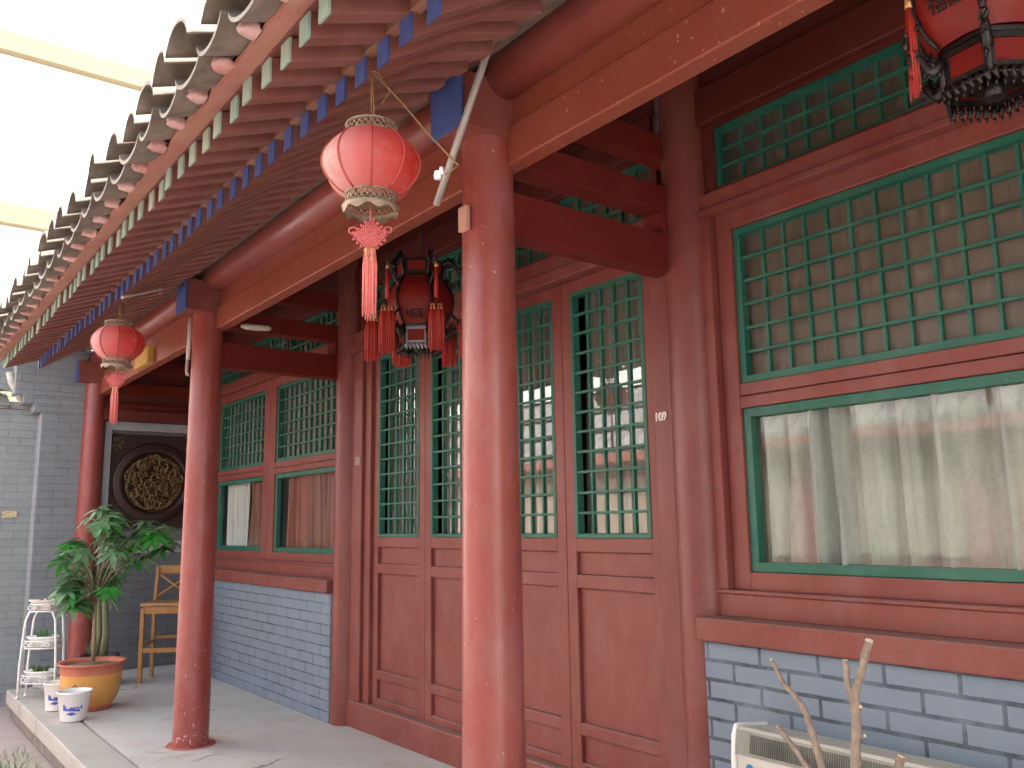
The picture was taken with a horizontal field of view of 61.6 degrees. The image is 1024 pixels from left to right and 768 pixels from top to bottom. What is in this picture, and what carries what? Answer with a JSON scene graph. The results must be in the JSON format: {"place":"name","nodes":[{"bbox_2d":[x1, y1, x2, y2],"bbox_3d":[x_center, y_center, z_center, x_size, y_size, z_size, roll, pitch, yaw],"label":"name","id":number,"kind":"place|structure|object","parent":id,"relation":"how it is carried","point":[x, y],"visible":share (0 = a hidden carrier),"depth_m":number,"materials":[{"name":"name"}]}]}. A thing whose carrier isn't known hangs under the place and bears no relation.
{"place":"outdoors","nodes":[
{"label":"outdoors","id":0,"kind":"place"},
{"bbox_2d":[0,747,41,767],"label":"grass","id":1,"kind":"structure","parent":0,"point":[15,765],"depth_m":6.75,"materials":[{"name":"green plant"}]},
{"bbox_2d":[0,705,53,767],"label":"ground","id":2,"kind":"structure","parent":0,"point":[13,736],"depth_m":7.42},
{"bbox_2d":[0,360,37,705],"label":"boundary wall","id":3,"kind":"structure","parent":2,"relation":"on","point":[18,428],"depth_m":9.46,"materials":[{"name":"grey brick"}]},
{"bbox_2d":[2,511,16,517],"bbox_3d":[-5.513,1.429,9.426,0.140,0.075,0.007,6,-12,-37],"label":"sign plate","id":4,"kind":"object","parent":3,"relation":"attached to","point":[9,514],"visible":1,"depth_m":9.42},
{"bbox_2d":[6,687,136,767],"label":"platform edge","id":5,"kind":"object","parent":2,"relation":"on","point":[55,741],"visible":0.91,"depth_m":6.76,"materials":[{"name":"stone"}]},
{"bbox_2d":[15,603,64,699],"bbox_3d":[-4.485,2.539,8.207,0.372,0.871,0.253,-1,-9,0],"label":"plant stand","id":6,"kind":"object","parent":5,"relation":"on","point":[29,649],"visible":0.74,"depth_m":8.15,"materials":[{"name":"white metal"}]},
{"bbox_2d":[23,664,58,681],"bbox_3d":[-4.482,2.743,8.174,0.319,0.153,0.204,0,-9,-4],"label":"planter bowl","id":7,"kind":"object","parent":6,"relation":"on","point":[38,671],"visible":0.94,"depth_m":8.12,"materials":[{"name":"white ceramic"}]},
{"bbox_2d":[26,628,60,646],"bbox_3d":[-4.486,2.424,8.226,0.319,0.169,0.204,0,-9,-4],"label":"planter bowl","id":8,"kind":"object","parent":6,"relation":"on","point":[43,635],"visible":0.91,"depth_m":8.17,"materials":[{"name":"white ceramic"}]},
{"bbox_2d":[29,598,58,609],"bbox_3d":[-4.491,2.120,8.275,0.319,0.105,0.204,0,-9,-4],"label":"planter bowl","id":9,"kind":"object","parent":6,"relation":"on","point":[43,601],"visible":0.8,"depth_m":8.21,"materials":[{"name":"ceramic"}]},
{"bbox_2d":[43,679,59,710],"bbox_3d":[-4.023,2.753,7.595,0.237,0.237,0.237,6,-12,-37],"label":"enamel pot","id":10,"kind":"object","parent":5,"relation":"on","point":[51,688],"visible":0.52,"depth_m":7.51,"materials":[{"name":"metal"}]},
{"bbox_2d":[56,687,92,722],"bbox_3d":[-3.655,2.678,7.166,0.278,0.237,0.278,6,-12,-37],"label":"enamel pot","id":11,"kind":"object","parent":5,"relation":"on","point":[73,704],"visible":1,"depth_m":7.08,"materials":[{"name":"ceramic"}]},
{"bbox_2d":[32,664,455,767],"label":"veranda floor","id":12,"kind":"structure","parent":2,"relation":"on","point":[133,723],"depth_m":6.58,"materials":[{"name":"concrete"}]},
{"bbox_2d":[45,505,180,711],"bbox_3d":[-3.637,2.000,7.823,1.164,1.786,0.991,6,-12,-37],"label":"potted tree","id":13,"kind":"object","parent":12,"relation":"on","point":[101,676],"visible":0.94,"depth_m":7.69,"materials":[{"name":"green plant"}]},
{"bbox_2d":[74,533,144,657],"bbox_3d":[-4.186,2.314,8.873,0.715,1.521,0.682,6,-12,-37],"label":"trunk plant","id":14,"kind":"object","parent":13,"relation":"in","point":[102,635],"visible":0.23,"depth_m":8.80,"materials":[{"name":"green leaf"},{"name":"bark"}]},
{"bbox_2d":[137,565,180,683],"bbox_3d":[-3.655,2.525,9.114,0.430,1.165,0.464,0,-9,-4],"label":"bar stool","id":15,"kind":"object","parent":12,"relation":"on","point":[154,606],"visible":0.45,"depth_m":8.94,"materials":[{"name":"brown wood"}]},
{"bbox_2d":[770,638,905,767],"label":"bare plant","id":16,"kind":"object","parent":12,"relation":"on","point":[853,694],"visible":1,"depth_m":2.29,"materials":[{"name":"brown plant"}]},
{"bbox_2d":[731,721,974,767],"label":"air conditioner","id":17,"kind":"object","parent":12,"relation":"on","point":[761,744],"visible":0.8,"depth_m":3.27,"materials":[{"name":"beige plastic"}]},
{"bbox_2d":[0,0,1023,767],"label":"courtyard house","id":18,"kind":"structure","parent":2,"relation":"on","point":[690,434],"depth_m":4.07,"materials":[{"name":"red paint"}]},
{"bbox_2d":[6,371,21,400],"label":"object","id":19,"kind":"object","parent":18,"relation":"attached to","point":[10,377],"visible":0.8,"depth_m":9.50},
{"bbox_2d":[134,345,154,369],"bbox_3d":[-3.531,-0.249,8.253,0.056,0.160,0.485,6,-12,-37],"label":"yellow board","id":20,"kind":"object","parent":18,"relation":"attached to","point":[145,358],"visible":0.94,"depth_m":8.13,"materials":[{"name":"yellow wood"}]},
{"bbox_2d":[108,434,186,528],"bbox_3d":[-4.219,1.154,10.144,0.974,1.090,0.130,6,-12,-37],"label":"carved panel","id":21,"kind":"object","parent":18,"relation":"attached to","point":[147,478],"visible":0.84,"depth_m":10.09,"materials":[{"name":"brown wood"}]},
{"bbox_2d":[121,283,181,298],"bbox_3d":[-2.527,-0.672,6.125,0.029,0.479,1.297,0,-9,-5],"label":"bracket arm","id":22,"kind":"object","parent":18,"relation":"attached to","point":[141,293],"visible":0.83,"depth_m":5.82},
{"bbox_2d":[119,298,129,323],"bbox_3d":[-2.469,-0.438,5.467,0.066,0.222,0.021,0,-9,-5],"label":"hanging cord","id":23,"kind":"object","parent":22,"relation":"hanging from","point":[120,309],"visible":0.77,"depth_m":5.47,"materials":[{"name":"brown fabric"}]},
{"bbox_2d":[90,319,145,423],"bbox_3d":[-2.495,-0.071,5.406,0.318,0.650,0.321,6,-12,-37],"label":"round lantern","id":24,"kind":"object","parent":23,"relation":"hanging from","point":[116,346],"visible":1,"depth_m":5.36,"materials":[{"name":"fabric"}]},
{"bbox_2d":[185,318,191,375],"bbox_3d":[-2.543,-0.288,6.744,0.037,0.459,0.074,6,-12,-37],"label":"column conduit","id":25,"kind":"object","parent":18,"relation":"attached to","point":[189,334],"depth_m":6.73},
{"bbox_2d":[216,380,270,559],"bbox_3d":[-2.931,0.979,9.408,0.149,1.817,1.749,6,-12,-37],"label":"window","id":26,"kind":"structure","parent":18,"relation":"in","point":[244,451],"depth_m":9.35,"materials":[{"name":"red paint"}]},
{"bbox_2d":[240,324,271,330],"bbox_3d":[-2.055,-0.457,6.914,0.258,0.057,0.054,6,-12,-37],"label":"tube lamp","id":27,"kind":"object","parent":18,"relation":"attached to","point":[255,327],"visible":1,"depth_m":6.89,"materials":[{"name":"white plastic"}]},
{"bbox_2d":[266,376,336,563],"bbox_3d":[-1.912,0.748,8.081,0.145,1.817,1.613,6,-12,-37],"label":"window","id":28,"kind":"structure","parent":18,"relation":"in","point":[303,410],"depth_m":8.16,"materials":[{"name":"red paint"}]},
{"bbox_2d":[355,457,360,464],"bbox_3d":[-1.262,0.630,7.033,0.008,0.065,0.080,6,-12,-37],"label":"number plate","id":29,"kind":"object","parent":18,"relation":"attached to","point":[357,460],"visible":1,"depth_m":7.03,"materials":[{"name":"white plastic"}]},
{"bbox_2d":[371,71,389,122],"bbox_3d":[-0.433,-0.910,2.822,0.066,0.262,0.021,0,-9,-5],"label":"hanging cord","id":30,"kind":"object","parent":18,"relation":"hanging from","point":[372,91],"visible":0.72,"depth_m":2.83,"materials":[{"name":"brown fabric"}]},
{"bbox_2d":[320,114,420,319],"bbox_3d":[-0.452,-0.523,2.763,0.318,0.650,0.320,6,-12,-37],"label":"round lantern","id":31,"kind":"object","parent":30,"relation":"hanging from","point":[371,167],"visible":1,"depth_m":2.71,"materials":[{"name":"fabric"}]},
{"bbox_2d":[372,350,425,719],"bbox_3d":[-0.810,1.045,6.598,0.158,2.792,0.781,6,-12,-37],"label":"door leaf","id":32,"kind":"structure","parent":18,"relation":"in","point":[398,630],"depth_m":6.57,"materials":[{"name":"red paint"}]},
{"bbox_2d":[375,74,458,180],"bbox_3d":[-0.295,-0.805,2.672,0.104,0.499,0.403,6,-12,-37],"label":"loose flex","id":33,"kind":"object","parent":18,"relation":"hanging from","point":[438,174],"visible":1,"depth_m":2.63,"materials":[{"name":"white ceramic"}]},
{"bbox_2d":[419,225,420,256],"bbox_3d":[-0.597,-1.155,5.564,0.010,0.897,0.010,6,-12,-37],"label":"lantern hook","id":34,"kind":"object","parent":18,"relation":"hanging from","point":[419,238],"depth_m":5.53,"materials":[{"name":"black paint"}]},
{"bbox_2d":[365,249,461,368],"bbox_3d":[-0.588,-0.447,5.448,0.701,0.744,0.582,-2,-9,4],"label":"palace lantern","id":35,"kind":"object","parent":34,"relation":"hanging from","point":[416,311],"visible":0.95,"depth_m":5.31,"materials":[{"name":"red paint"}]},
{"bbox_2d":[425,322,461,732],"bbox_3d":[-0.337,0.938,5.981,0.155,2.792,0.781,6,-12,-37],"label":"door leaf","id":36,"kind":"structure","parent":18,"relation":"in","point":[443,551],"depth_m":6.06,"materials":[{"name":"red paint"}]},
{"bbox_2d":[433,43,493,206],"bbox_3d":[-0.201,-1.075,3.554,0.031,0.589,0.444,6,-12,-37],"label":"grey pole","id":37,"kind":"object","parent":18,"relation":"attached to","point":[463,124],"visible":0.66,"depth_m":3.55,"materials":[{"name":"grey metal"}]},
{"bbox_2d":[458,205,469,232],"bbox_3d":[-0.205,-0.706,3.675,0.026,0.110,0.060,6,-12,-37],"label":"switch box","id":38,"kind":"object","parent":18,"relation":"attached to","point":[463,218],"visible":1,"depth_m":3.66,"materials":[{"name":"pink plastic"}]},
{"bbox_2d":[516,285,572,767],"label":"door leaf","id":39,"kind":"structure","parent":18,"relation":"in","point":[546,637],"depth_m":5.19,"materials":[{"name":"red paint"}]},
{"bbox_2d":[561,268,668,767],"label":"door leaf","id":40,"kind":"structure","parent":18,"relation":"in","point":[619,711],"depth_m":4.76,"materials":[{"name":"red paint"}]},
{"bbox_2d":[715,105,1023,606],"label":"window","id":41,"kind":"structure","parent":18,"relation":"in","point":[872,311],"depth_m":3.58,"materials":[{"name":"red paint"}]},
{"bbox_2d":[0,0,204,401],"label":"apartment block","id":42,"kind":"structure","parent":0,"point":[75,75],"depth_m":29.79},
{"bbox_3d":[1.410,-1.669,2.663,0.010,0.638,0.010,6,-12,-37],"label":"lantern hook","id":43,"kind":"object","parent":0,"visible":0},
{"bbox_2d":[901,0,1023,124],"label":"palace lantern","id":44,"kind":"object","parent":43,"relation":"hanging from","point":[973,51],"visible":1,"depth_m":2.52,"materials":[{"name":"red paint"}]}
]}

